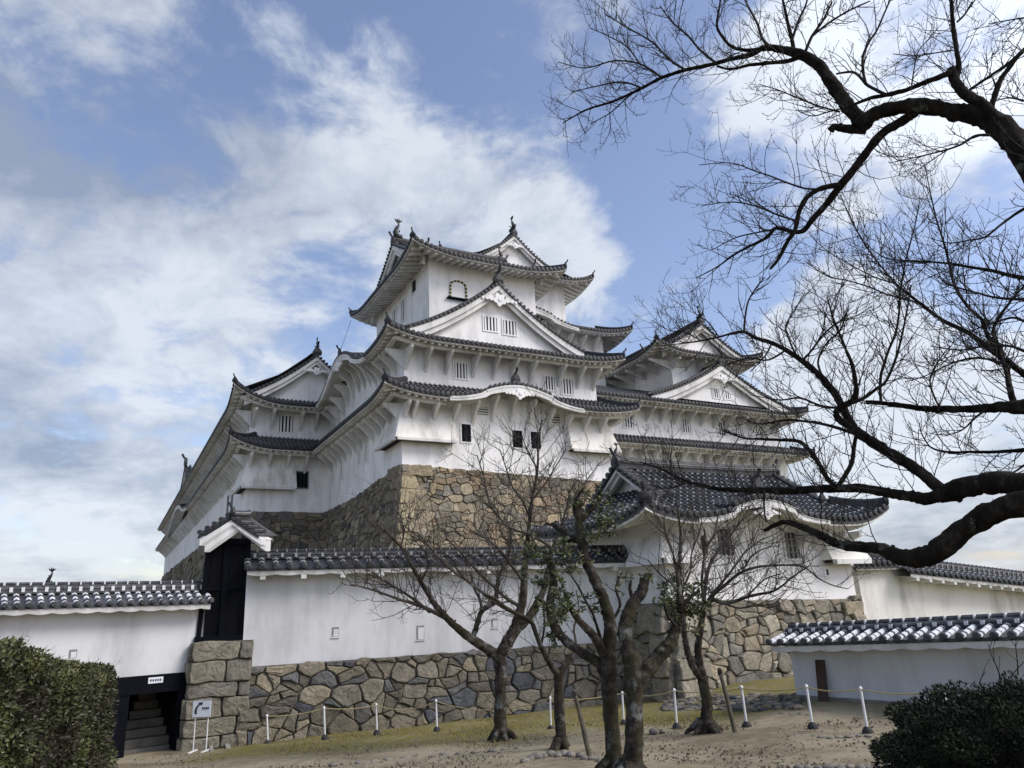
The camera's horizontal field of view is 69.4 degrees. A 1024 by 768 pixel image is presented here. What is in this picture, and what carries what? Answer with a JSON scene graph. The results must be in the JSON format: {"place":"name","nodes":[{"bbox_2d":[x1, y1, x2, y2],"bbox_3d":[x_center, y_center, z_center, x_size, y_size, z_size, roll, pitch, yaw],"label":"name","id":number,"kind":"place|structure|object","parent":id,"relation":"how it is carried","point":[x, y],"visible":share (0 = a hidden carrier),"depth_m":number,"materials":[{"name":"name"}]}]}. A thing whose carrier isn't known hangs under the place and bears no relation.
{"place":"outdoors","nodes":[
{"label":"outdoors","id":0,"kind":"place"},
{"bbox_2d":[0,0,1023,584],"label":"sky","id":1,"kind":"structure","parent":0,"point":[195,194],"materials":[{"name":"blue"}]},
{"bbox_2d":[111,663,942,767],"bbox_3d":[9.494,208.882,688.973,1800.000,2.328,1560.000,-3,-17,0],"label":"ground","id":2,"kind":"structure","parent":0,"point":[763,734],"depth_m":13.80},
{"bbox_2d":[0,634,120,767],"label":"clipped hedge","id":3,"kind":"object","parent":2,"relation":"on","point":[56,712],"visible":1,"depth_m":10.81,"materials":[{"name":"green plant"}]},
{"bbox_2d":[0,580,213,677],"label":"castle wall","id":4,"kind":"structure","parent":2,"relation":"on","point":[142,628],"depth_m":18.01,"materials":[{"name":"white paint"}]},
{"bbox_2d":[45,567,55,581],"bbox_3d":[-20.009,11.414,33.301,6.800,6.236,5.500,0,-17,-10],"label":"roof ornament","id":5,"kind":"object","parent":4,"relation":"on","point":[50,576],"visible":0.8,"depth_m":33.90,"materials":[{"name":"white paint"}]},
{"bbox_2d":[124,693,169,753],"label":"stone steps","id":6,"kind":"structure","parent":2,"relation":"on","point":[146,730],"depth_m":19.45,"materials":[{"name":"stone"}]},
{"bbox_2d":[108,672,186,758],"bbox_3d":[-10.138,8.448,20.623,3.156,3.968,5.779,10,-21,-36],"label":"gateway","id":7,"kind":"object","parent":2,"relation":"on","point":[169,689],"visible":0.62,"depth_m":18.27,"materials":[{"name":"black wood"}]},
{"bbox_2d":[187,700,211,753],"bbox_3d":[-7.408,8.141,17.619,0.455,1.130,0.440,-3,-17,2],"label":"direction sign","id":8,"kind":"object","parent":2,"relation":"on","point":[202,708],"visible":1,"depth_m":17.69,"materials":[{"name":"white metal"}]},
{"bbox_2d":[176,640,253,750],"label":"stone pier","id":9,"kind":"structure","parent":2,"relation":"on","point":[217,672],"depth_m":18.57,"materials":[{"name":"beige stone"}]},
{"bbox_2d":[194,502,277,642],"bbox_3d":[-7.569,5.157,20.304,2.053,3.576,2.055,4,-18,-20],"label":"gate","id":10,"kind":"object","parent":9,"relation":"on","point":[229,538],"visible":1,"depth_m":19.73,"materials":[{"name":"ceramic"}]},
{"bbox_2d":[209,744,230,751],"bbox_3d":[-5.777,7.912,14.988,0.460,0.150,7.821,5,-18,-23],"label":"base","id":11,"kind":"object","parent":2,"relation":"on","point":[226,746],"visible":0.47,"depth_m":17.95,"materials":[{"name":"concrete"}]},
{"bbox_2d":[264,714,271,743],"bbox_3d":[-5.994,8.463,18.139,0.178,0.695,0.178,-6,-16,-5],"label":"rope post","id":12,"kind":"object","parent":2,"relation":"on","point":[267,741],"visible":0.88,"depth_m":18.10,"materials":[{"name":"white plastic"}]},
{"bbox_2d":[268,708,322,716],"bbox_3d":[-5.342,8.111,18.272,1.390,0.148,0.024,-2,-17,-3],"label":"barrier rope","id":13,"kind":"object","parent":12,"relation":"attached to","point":[295,714],"visible":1,"depth_m":18.25,"materials":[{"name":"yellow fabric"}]},
{"bbox_2d":[321,706,328,739],"bbox_3d":[-4.618,8.343,18.223,0.197,0.768,0.197,-4,-16,-7],"label":"rope post","id":14,"kind":"object","parent":2,"relation":"on","point":[325,736],"visible":0.98,"depth_m":18.16,"materials":[{"name":"white plastic"}]},
{"bbox_2d":[325,705,374,709],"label":"barrier rope","id":15,"kind":"object","parent":14,"relation":"attached to","point":[350,708],"visible":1,"depth_m":18.39,"materials":[{"name":"beige fabric"}]},
{"bbox_2d":[328,762,336,766],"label":"edging stone","id":16,"kind":"object","parent":2,"relation":"on","point":[332,763],"visible":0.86,"depth_m":12.88,"materials":[{"name":"grey stone"}]},
{"bbox_2d":[373,703,380,734],"bbox_3d":[-3.370,8.329,18.412,0.187,0.728,0.187,-8,-17,10],"label":"rope post","id":17,"kind":"object","parent":2,"relation":"on","point":[377,731],"visible":1,"depth_m":18.34,"materials":[{"name":"white plastic"}]},
{"bbox_2d":[155,218,640,580],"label":"castle keep","id":18,"kind":"structure","parent":2,"relation":"on","point":[463,338],"depth_m":49.14,"materials":[{"name":"white paint"}]},
{"bbox_2d":[226,495,228,512],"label":"window","id":19,"kind":"structure","parent":18,"relation":"in","point":[228,495],"depth_m":62.98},
{"bbox_2d":[278,414,294,433],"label":"window","id":20,"kind":"structure","parent":18,"relation":"in","point":[285,423],"depth_m":57.68,"materials":[{"name":"white paint"}]},
{"bbox_2d":[296,471,308,488],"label":"window","id":21,"kind":"structure","parent":18,"relation":"in","point":[302,479],"depth_m":56.69,"materials":[{"name":"black wood"}]},
{"bbox_2d":[339,457,343,480],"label":"window","id":22,"kind":"structure","parent":18,"relation":"in","point":[342,460],"depth_m":53.95,"materials":[{"name":"white paint"}]},
{"bbox_2d":[357,446,361,466],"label":"window","id":23,"kind":"structure","parent":18,"relation":"in","point":[359,453],"depth_m":50.23,"materials":[{"name":"white paint"}]},
{"bbox_2d":[364,440,368,463],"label":"window","id":24,"kind":"structure","parent":18,"relation":"in","point":[366,449],"depth_m":48.86,"materials":[{"name":"white paint"}]},
{"bbox_2d":[392,306,396,321],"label":"window","id":25,"kind":"structure","parent":18,"relation":"in","point":[394,312],"depth_m":56.12,"materials":[{"name":"white paint"}]},
{"bbox_2d":[401,296,405,322],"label":"window","id":26,"kind":"structure","parent":18,"relation":"in","point":[403,302],"depth_m":54.37,"materials":[{"name":"white paint"}]},
{"bbox_2d":[411,277,416,295],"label":"window","id":27,"kind":"structure","parent":18,"relation":"in","point":[414,283],"depth_m":52.84,"materials":[{"name":"black paint"}]},
{"bbox_2d":[447,280,467,300],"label":"bell window","id":28,"kind":"structure","parent":18,"relation":"in","point":[458,289],"depth_m":51.10,"materials":[{"name":"white paint"}]},
{"bbox_2d":[453,361,468,380],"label":"window","id":29,"kind":"structure","parent":18,"relation":"in","point":[460,369],"depth_m":46.36,"materials":[{"name":"white paint"}]},
{"bbox_2d":[460,422,472,443],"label":"window","id":30,"kind":"structure","parent":18,"relation":"in","point":[463,426],"depth_m":45.00,"materials":[{"name":"black paint"}]},
{"bbox_2d":[482,314,498,332],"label":"window","id":31,"kind":"structure","parent":18,"relation":"in","point":[489,323],"depth_m":47.82,"materials":[{"name":"white paint"}]},
{"bbox_2d":[502,319,517,336],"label":"window","id":32,"kind":"structure","parent":18,"relation":"in","point":[509,327],"depth_m":48.45,"materials":[{"name":"white paint"}]},
{"bbox_2d":[510,429,523,449],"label":"window","id":33,"kind":"structure","parent":18,"relation":"in","point":[520,433],"depth_m":46.58,"materials":[{"name":"black paint"}]},
{"bbox_2d":[529,430,542,450],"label":"window","id":34,"kind":"structure","parent":18,"relation":"in","point":[532,432],"depth_m":47.16,"materials":[{"name":"black paint"}]},
{"bbox_2d":[438,216,633,385],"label":"castle turret","id":35,"kind":"object","parent":18,"relation":"on","point":[558,297],"visible":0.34,"depth_m":65.33,"materials":[{"name":"white paint"}]},
{"bbox_2d":[542,374,556,391],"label":"window","id":36,"kind":"structure","parent":18,"relation":"in","point":[550,385],"depth_m":49.26,"materials":[{"name":"white paint"}]},
{"bbox_2d":[560,377,574,395],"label":"window","id":37,"kind":"structure","parent":18,"relation":"in","point":[567,384],"depth_m":49.88,"materials":[{"name":"white paint"}]},
{"bbox_2d":[236,545,637,745],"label":"castle wall","id":38,"kind":"structure","parent":2,"relation":"on","point":[317,645],"depth_m":20.48,"materials":[{"name":"white paint"}]},
{"bbox_2d":[433,699,440,731],"bbox_3d":[-1.825,8.005,17.881,0.187,0.730,0.188,5,-18,-28],"label":"rope post","id":39,"kind":"object","parent":2,"relation":"on","point":[436,728],"visible":0.99,"depth_m":17.83,"materials":[{"name":"white rubber"}]},
{"bbox_2d":[377,701,434,709],"bbox_3d":[-2.618,7.917,18.222,1.676,0.218,0.023,-9,-18,19],"label":"barrier rope","id":40,"kind":"object","parent":39,"relation":"attached to","point":[406,709],"visible":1,"depth_m":18.18,"materials":[{"name":"beige fabric"}]},
{"bbox_2d":[317,378,621,742],"bbox_3d":[-0.555,3.482,15.717,6.494,7.720,3.762,-3,-17,0],"label":"bare tree","id":41,"kind":"object","parent":2,"relation":"on","point":[501,730],"visible":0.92,"depth_m":15.49,"materials":[{"name":"brown plant"}]},
{"bbox_2d":[488,748,496,751],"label":"edging stone","id":42,"kind":"object","parent":2,"relation":"on","point":[492,750],"visible":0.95,"depth_m":13.02,"materials":[{"name":"grey stone"}]},
{"bbox_2d":[400,530,587,751],"bbox_3d":[-0.221,4.455,12.974,3.280,3.977,2.155,-3,-17,0],"label":"bare tree","id":43,"kind":"object","parent":2,"relation":"on","point":[560,741],"visible":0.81,"depth_m":12.64,"materials":[{"name":"brown plant"}]},
{"bbox_2d":[232,710,776,751],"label":"grass","id":44,"kind":"structure","parent":2,"relation":"on","point":[489,730],"depth_m":16.27,"materials":[{"name":"plant"}]},
{"bbox_2d":[120,717,895,767],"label":"gravel and leaves","id":45,"kind":"structure","parent":2,"relation":"on","point":[725,751],"depth_m":12.10,"materials":[{"name":"stone"}]},
{"bbox_2d":[520,757,529,762],"bbox_3d":[0.202,5.798,11.375,0.147,0.113,0.189,-12,-19,29],"label":"edging stone","id":46,"kind":"object","parent":2,"relation":"on","point":[524,760],"visible":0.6,"depth_m":11.33,"materials":[{"name":"grey stone"}]},
{"bbox_2d":[527,755,534,760],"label":"edging stone","id":47,"kind":"object","parent":2,"relation":"on","point":[531,757],"visible":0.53,"depth_m":11.50,"materials":[{"name":"grey stone"}]},
{"bbox_2d":[532,752,542,758],"bbox_3d":[0.386,5.887,11.676,0.209,0.140,0.153,-2,-17,-2],"label":"edging stone","id":48,"kind":"object","parent":2,"relation":"on","point":[536,755],"visible":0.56,"depth_m":11.63,"materials":[{"name":"grey stone"}]},
{"bbox_2d":[547,696,553,728],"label":"rope post","id":49,"kind":"object","parent":2,"relation":"on","point":[550,726],"visible":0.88,"depth_m":15.90,"materials":[{"name":"white rubber"}]},
{"bbox_2d":[437,698,548,710],"bbox_3d":[-0.507,7.321,16.978,3.429,0.343,0.023,-15,-21,36],"label":"barrier rope","id":50,"kind":"object","parent":49,"relation":"attached to","point":[493,710],"visible":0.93,"depth_m":16.90,"materials":[{"name":"beige fabric"}]},
{"bbox_2d":[546,750,554,756],"bbox_3d":[0.623,5.944,11.872,0.164,0.132,0.179,-14,-20,33],"label":"edging stone","id":51,"kind":"object","parent":2,"relation":"on","point":[550,753],"visible":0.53,"depth_m":11.82,"materials":[{"name":"grey stone"}]},
{"bbox_2d":[553,752,561,756],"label":"edging stone","id":52,"kind":"object","parent":2,"relation":"on","point":[557,754],"visible":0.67,"depth_m":11.65,"materials":[{"name":"grey stone"}]},
{"bbox_2d":[559,749,567,755],"bbox_3d":[0.827,5.902,11.809,0.160,0.130,0.223,-1,-17,-4],"label":"edging stone","id":53,"kind":"object","parent":2,"relation":"on","point":[563,752],"visible":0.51,"depth_m":11.75,"materials":[{"name":"grey stone"}]},
{"bbox_2d":[566,751,574,756],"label":"edging stone","id":54,"kind":"object","parent":2,"relation":"on","point":[570,753],"visible":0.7,"depth_m":11.59,"materials":[{"name":"grey stone"}]},
{"bbox_2d":[513,483,633,767],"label":"evergreen tree","id":55,"kind":"object","parent":2,"relation":"on","point":[604,663],"visible":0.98,"depth_m":10.11,"materials":[{"name":"brown plant"}]},
{"bbox_2d":[575,751,583,757],"bbox_3d":[1.062,5.772,11.498,0.153,0.121,0.178,-3,-17,0],"label":"edging stone","id":56,"kind":"object","parent":2,"relation":"on","point":[578,754],"visible":0.58,"depth_m":11.46,"materials":[{"name":"grey stone"}]},
{"bbox_2d":[572,689,591,756],"bbox_3d":[1.095,5.310,11.453,0.090,1.066,0.459,6,-19,-25],"label":"support pole","id":57,"kind":"object","parent":2,"relation":"on","point":[582,723],"visible":0.83,"depth_m":11.45,"materials":[{"name":"brown wood"}]},
{"bbox_2d":[580,754,587,759],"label":"edging stone","id":58,"kind":"object","parent":2,"relation":"on","point":[584,757],"visible":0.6,"depth_m":11.16,"materials":[{"name":"grey stone"}]},
{"bbox_2d":[587,755,598,759],"bbox_3d":[1.209,5.597,11.048,0.170,0.104,0.120,-2,-17,-2],"label":"edging stone","id":59,"kind":"object","parent":2,"relation":"on","point":[592,757],"visible":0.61,"depth_m":11.02,"materials":[{"name":"grey stone"}]},
{"bbox_2d":[620,691,625,724],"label":"rope post","id":60,"kind":"object","parent":2,"relation":"on","point":[623,721],"visible":0.88,"depth_m":15.89,"materials":[{"name":"white rubber"}]},
{"bbox_2d":[551,693,620,699],"bbox_3d":[1.605,6.769,16.007,1.565,0.106,0.024,-3,-17,1],"label":"barrier rope","id":61,"kind":"object","parent":60,"relation":"attached to","point":[585,698],"visible":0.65,"depth_m":15.99,"materials":[{"name":"beige fabric"}]},
{"bbox_2d":[649,728,658,734],"bbox_3d":[2.639,6.477,13.785,0.180,0.136,0.214,-3,-17,2],"label":"edging stone","id":62,"kind":"object","parent":2,"relation":"on","point":[653,731],"visible":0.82,"depth_m":13.72,"materials":[{"name":"grey stone"}]},
{"bbox_2d":[610,536,713,767],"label":"tree","id":63,"kind":"object","parent":2,"relation":"on","point":[638,674],"visible":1,"depth_m":9.60,"materials":[{"name":"brown plant"}]},
{"bbox_2d":[672,688,681,728],"bbox_3d":[3.178,6.303,14.382,0.188,0.734,0.189,1,-17,-6],"label":"rope post","id":64,"kind":"object","parent":2,"relation":"on","point":[676,724],"visible":0.98,"depth_m":14.33,"materials":[{"name":"white rubber"}]},
{"bbox_2d":[622,691,672,696],"bbox_3d":[2.778,6.349,15.237,0.024,0.218,1.853,5,-19,-25],"label":"barrier rope","id":65,"kind":"object","parent":64,"relation":"attached to","point":[654,695],"visible":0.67,"depth_m":14.95,"materials":[{"name":"beige fabric"}]},
{"bbox_2d":[675,688,739,692],"bbox_3d":[3.713,5.825,14.090,1.370,0.130,0.023,-15,-21,35],"label":"barrier rope","id":66,"kind":"object","parent":64,"relation":"attached to","point":[710,692],"visible":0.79,"depth_m":14.01,"materials":[{"name":"beige fabric"}]},
{"bbox_2d":[596,306,815,621],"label":"castle turret","id":67,"kind":"object","parent":2,"relation":"on","point":[687,396],"visible":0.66,"depth_m":60.12,"materials":[{"name":"white paint"}]},
{"bbox_2d":[622,417,634,428],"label":"window","id":68,"kind":"structure","parent":67,"relation":"in","point":[625,424],"depth_m":55.85,"materials":[{"name":"white paint"}]},
{"bbox_2d":[679,417,691,433],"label":"window","id":69,"kind":"structure","parent":67,"relation":"in","point":[686,429],"depth_m":58.44,"materials":[{"name":"white paint"}]},
{"bbox_2d":[711,388,720,398],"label":"window","id":70,"kind":"structure","parent":67,"relation":"in","point":[717,395],"depth_m":60.24,"materials":[{"name":"white paint"}]},
{"bbox_2d":[716,421,727,436],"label":"window","id":71,"kind":"structure","parent":67,"relation":"in","point":[726,435],"depth_m":60.18,"materials":[{"name":"white paint"}]},
{"bbox_2d":[722,389,731,400],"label":"window","id":72,"kind":"structure","parent":67,"relation":"in","point":[726,396],"depth_m":60.79,"materials":[{"name":"white paint"}]},
{"bbox_2d":[732,423,743,437],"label":"window","id":73,"kind":"structure","parent":67,"relation":"in","point":[741,431],"depth_m":61.04,"materials":[{"name":"white paint"}]},
{"bbox_2d":[757,425,767,437],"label":"window","id":74,"kind":"structure","parent":67,"relation":"in","point":[760,430],"depth_m":62.21,"materials":[{"name":"white paint"}]},
{"bbox_2d":[526,442,890,701],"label":"corner yagura","id":75,"kind":"structure","parent":2,"relation":"on","point":[736,648],"depth_m":23.61,"materials":[{"name":"white paint"}]},
{"bbox_2d":[696,525,709,556],"bbox_3d":[6.000,4.947,23.251,0.400,0.980,0.090,6,-19,-27],"label":"window","id":76,"kind":"structure","parent":75,"relation":"in","point":[705,528],"depth_m":23.28,"materials":[{"name":"beige paint"}]},
{"bbox_2d":[713,526,735,557],"bbox_3d":[6.779,5.052,23.649,0.780,1.000,0.090,6,-19,-27],"label":"window","id":77,"kind":"structure","parent":75,"relation":"in","point":[719,534],"depth_m":23.59,"materials":[{"name":"paint"}]},
{"bbox_2d":[741,557,749,568],"bbox_3d":[7.516,5.770,23.821,0.300,0.380,0.090,6,-19,-27],"label":"window","id":78,"kind":"structure","parent":75,"relation":"in","point":[742,557],"depth_m":23.79,"materials":[{"name":"white paint"}]},
{"bbox_2d":[781,530,801,560],"bbox_3d":[9.437,5.457,24.985,0.800,1.030,0.090,6,-19,-27],"label":"window","id":79,"kind":"structure","parent":75,"relation":"in","point":[793,549],"depth_m":24.93,"materials":[{"name":"paint"}]},
{"bbox_2d":[823,566,831,577],"bbox_3d":[10.802,6.464,25.411,0.300,0.380,0.090,6,-19,-27],"label":"window","id":80,"kind":"structure","parent":75,"relation":"in","point":[826,569],"depth_m":25.38,"materials":[{"name":"white paint"}]},
{"bbox_2d":[717,668,736,732],"bbox_3d":[3.816,5.644,13.101,0.091,1.153,0.427,1,-17,-11],"label":"support pole","id":81,"kind":"object","parent":2,"relation":"on","point":[728,705],"visible":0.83,"depth_m":13.08,"materials":[{"name":"brown wood"}]},
{"bbox_2d":[660,692,805,712],"bbox_3d":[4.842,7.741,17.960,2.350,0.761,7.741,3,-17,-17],"label":"rubble","id":82,"kind":"object","parent":2,"relation":"on","point":[756,701],"visible":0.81,"depth_m":16.72,"materials":[{"name":"stone"}]},
{"bbox_2d":[608,455,876,735],"bbox_3d":[4.235,3.730,13.731,4.635,5.225,3.712,-3,-17,0],"label":"bare tree","id":83,"kind":"object","parent":2,"relation":"on","point":[705,723],"visible":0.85,"depth_m":13.73,"materials":[{"name":"brown plant"}]},
{"bbox_2d":[740,685,751,727],"bbox_3d":[4.272,5.933,13.620,0.188,0.732,0.188,4,-18,-25],"label":"rope post","id":84,"kind":"object","parent":2,"relation":"on","point":[746,724],"visible":0.95,"depth_m":13.57,"materials":[{"name":"white rubber"}]},
{"bbox_2d":[539,0,1023,568],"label":"cherry tree","id":85,"kind":"object","parent":2,"relation":"on","point":[1005,132],"visible":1,"depth_m":6.67,"materials":[{"name":"brown plant"}]},
{"bbox_2d":[794,764,802,767],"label":"edging stone","id":86,"kind":"object","parent":2,"relation":"on","point":[798,766],"visible":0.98,"depth_m":8.97,"materials":[{"name":"grey stone"}]},
{"bbox_2d":[805,684,818,729],"bbox_3d":[5.114,5.540,12.720,0.184,0.716,0.184,-8,-18,15],"label":"rope post","id":87,"kind":"object","parent":2,"relation":"on","point":[812,725],"visible":0.97,"depth_m":12.66,"materials":[{"name":"white rubber"}]},
{"bbox_2d":[743,687,804,690],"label":"barrier rope","id":88,"kind":"object","parent":87,"relation":"attached to","point":[775,690],"visible":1,"depth_m":13.18,"materials":[{"name":"beige fabric"}]},
{"bbox_2d":[815,660,828,701],"bbox_3d":[6.435,6.171,15.361,0.205,0.820,0.260,10,-21,-37],"label":"wooden board","id":89,"kind":"object","parent":2,"relation":"on","point":[821,678],"visible":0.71,"depth_m":15.36,"materials":[{"name":"brown wood"}]},
{"bbox_2d":[822,763,834,767],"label":"edging stone","id":90,"kind":"object","parent":2,"relation":"on","point":[827,765],"visible":0.97,"depth_m":8.75,"materials":[{"name":"grey stone"}]},
{"bbox_2d":[834,764,845,767],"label":"edging stone","id":91,"kind":"object","parent":2,"relation":"on","point":[839,766],"visible":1,"depth_m":8.66,"materials":[{"name":"grey stone"}]},
{"bbox_2d":[845,763,853,767],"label":"edging stone","id":92,"kind":"object","parent":2,"relation":"on","point":[849,765],"visible":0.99,"depth_m":8.70,"materials":[{"name":"grey stone"}]},
{"bbox_2d":[855,764,865,767],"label":"edging stone","id":93,"kind":"object","parent":2,"relation":"on","point":[860,766],"visible":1,"depth_m":8.58,"materials":[{"name":"grey stone"}]},
{"bbox_2d":[858,686,873,733],"bbox_3d":[5.511,5.100,11.583,0.178,0.695,0.178,-3,-17,0],"label":"rope post","id":94,"kind":"object","parent":2,"relation":"on","point":[866,729],"visible":0.94,"depth_m":11.53,"materials":[{"name":"white plastic"}]},
{"bbox_2d":[807,687,858,691],"bbox_3d":[5.297,5.040,12.234,0.024,0.113,1.283,3,-18,-18],"label":"barrier rope","id":95,"kind":"object","parent":94,"relation":"attached to","point":[833,691],"visible":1,"depth_m":12.19,"materials":[{"name":"beige fabric"}]},
{"bbox_2d":[861,689,932,694],"bbox_3d":[5.740,4.534,10.960,0.024,0.162,1.598,3,-18,-18],"label":"barrier rope","id":96,"kind":"object","parent":94,"relation":"attached to","point":[893,693],"visible":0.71,"depth_m":11.03,"materials":[{"name":"yellow fabric"}]},
{"bbox_2d":[864,763,872,767],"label":"edging stone","id":97,"kind":"object","parent":2,"relation":"on","point":[867,765],"visible":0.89,"depth_m":8.57,"materials":[{"name":"grey stone"}]},
{"bbox_2d":[765,611,1023,704],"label":"castle wall","id":98,"kind":"structure","parent":2,"relation":"on","point":[906,655],"depth_m":14.24,"materials":[{"name":"white paint"}]},
{"bbox_2d":[851,553,1023,619],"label":"castle wall","id":99,"kind":"structure","parent":2,"relation":"on","point":[890,589],"depth_m":28.25,"materials":[{"name":"white paint"}]},
{"bbox_2d":[868,631,1023,767],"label":"dark bush","id":100,"kind":"object","parent":2,"relation":"on","point":[982,728],"visible":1,"depth_m":6.29,"materials":[{"name":"green plant"}]}
]}

